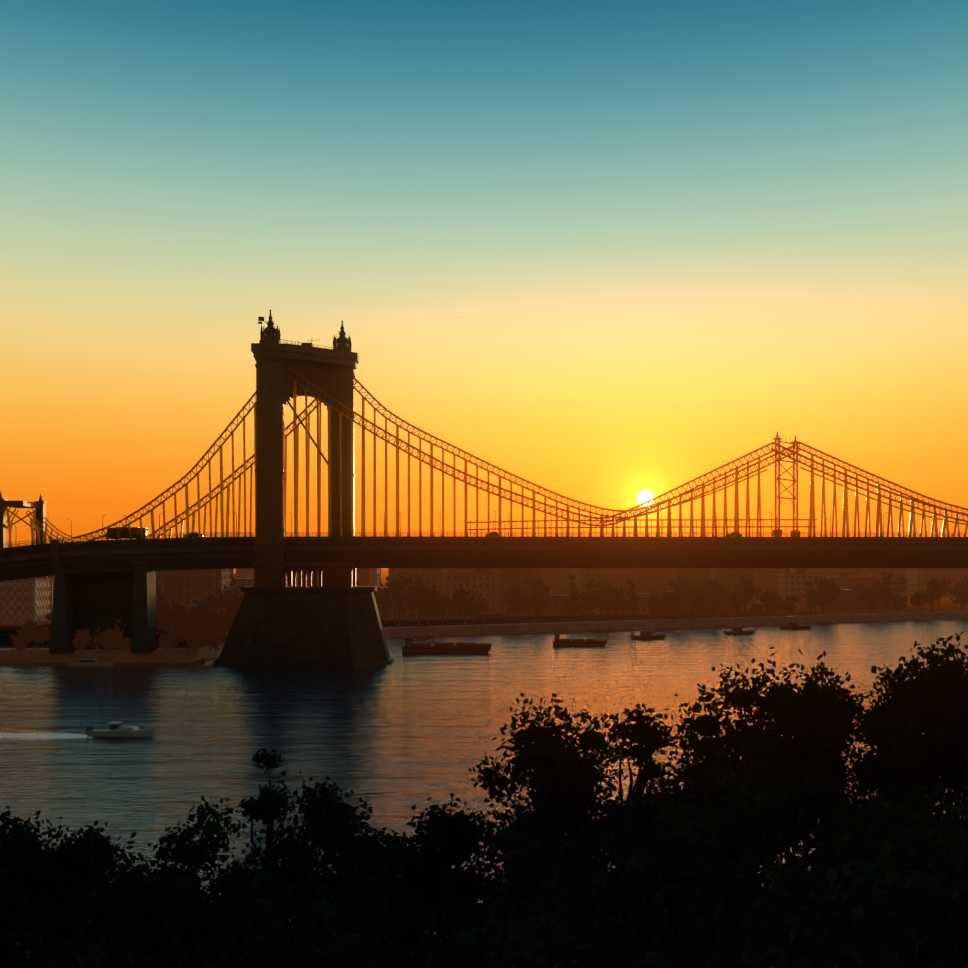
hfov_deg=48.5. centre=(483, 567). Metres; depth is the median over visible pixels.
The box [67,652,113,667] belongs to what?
moored launch
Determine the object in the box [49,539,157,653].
viaduct piers
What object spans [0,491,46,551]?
tower
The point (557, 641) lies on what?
barge
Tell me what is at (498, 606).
city walls
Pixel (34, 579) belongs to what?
pale building roof
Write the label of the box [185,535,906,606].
city roofs
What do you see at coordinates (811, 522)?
hangers
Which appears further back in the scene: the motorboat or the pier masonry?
the pier masonry
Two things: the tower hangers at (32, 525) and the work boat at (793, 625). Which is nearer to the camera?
the tower hangers at (32, 525)
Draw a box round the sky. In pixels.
[0,0,967,568]
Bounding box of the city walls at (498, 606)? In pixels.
[28,568,967,634]
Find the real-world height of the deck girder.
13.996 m
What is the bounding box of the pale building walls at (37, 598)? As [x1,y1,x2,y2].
[0,576,52,625]
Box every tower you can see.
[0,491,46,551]
[251,309,358,586]
[772,431,799,537]
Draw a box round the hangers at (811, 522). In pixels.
[105,381,967,540]
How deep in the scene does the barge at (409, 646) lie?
329.55 m
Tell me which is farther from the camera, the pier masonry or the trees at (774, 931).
the pier masonry
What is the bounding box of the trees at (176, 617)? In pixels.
[10,571,967,651]
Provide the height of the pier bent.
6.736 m
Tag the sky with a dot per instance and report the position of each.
(600, 253)
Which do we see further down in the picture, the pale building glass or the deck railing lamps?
the pale building glass
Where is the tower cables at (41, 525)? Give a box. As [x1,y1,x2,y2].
[5,506,72,545]
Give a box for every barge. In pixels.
[402,630,491,652]
[552,633,606,645]
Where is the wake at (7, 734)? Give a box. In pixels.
[0,728,92,740]
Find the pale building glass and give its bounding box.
[0,582,47,621]
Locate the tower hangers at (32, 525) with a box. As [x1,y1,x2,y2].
[6,511,70,546]
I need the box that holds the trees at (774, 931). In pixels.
[0,631,967,967]
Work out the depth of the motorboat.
166.12 m
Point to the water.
(398, 738)
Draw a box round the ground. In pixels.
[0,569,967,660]
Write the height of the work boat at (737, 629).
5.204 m
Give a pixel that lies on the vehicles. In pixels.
(124, 533)
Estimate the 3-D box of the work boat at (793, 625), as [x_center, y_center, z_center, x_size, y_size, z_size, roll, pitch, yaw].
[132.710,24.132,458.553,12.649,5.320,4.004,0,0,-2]
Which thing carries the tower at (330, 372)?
on the pier masonry
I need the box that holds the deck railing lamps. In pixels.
[6,511,967,546]
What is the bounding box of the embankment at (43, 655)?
[0,602,967,662]
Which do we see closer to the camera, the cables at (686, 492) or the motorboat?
the motorboat
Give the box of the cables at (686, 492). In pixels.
[73,366,967,544]
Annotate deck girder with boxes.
[0,537,967,580]
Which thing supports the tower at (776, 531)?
on the deck road
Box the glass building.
[27,568,965,621]
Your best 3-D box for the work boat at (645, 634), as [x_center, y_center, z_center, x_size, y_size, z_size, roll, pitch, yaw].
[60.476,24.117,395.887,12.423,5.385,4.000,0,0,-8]
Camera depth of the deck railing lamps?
298.12 m
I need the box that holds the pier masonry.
[214,586,393,666]
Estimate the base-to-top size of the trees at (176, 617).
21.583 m
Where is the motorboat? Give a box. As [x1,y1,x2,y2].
[86,717,153,737]
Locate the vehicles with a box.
[107,527,740,539]
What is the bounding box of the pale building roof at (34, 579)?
[18,579,51,579]
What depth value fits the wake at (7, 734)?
168.50 m
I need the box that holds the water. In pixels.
[0,618,967,944]
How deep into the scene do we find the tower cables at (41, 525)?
290.43 m
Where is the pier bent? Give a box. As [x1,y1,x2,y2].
[252,562,355,586]
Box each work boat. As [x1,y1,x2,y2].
[631,630,665,638]
[724,626,754,633]
[780,622,810,628]

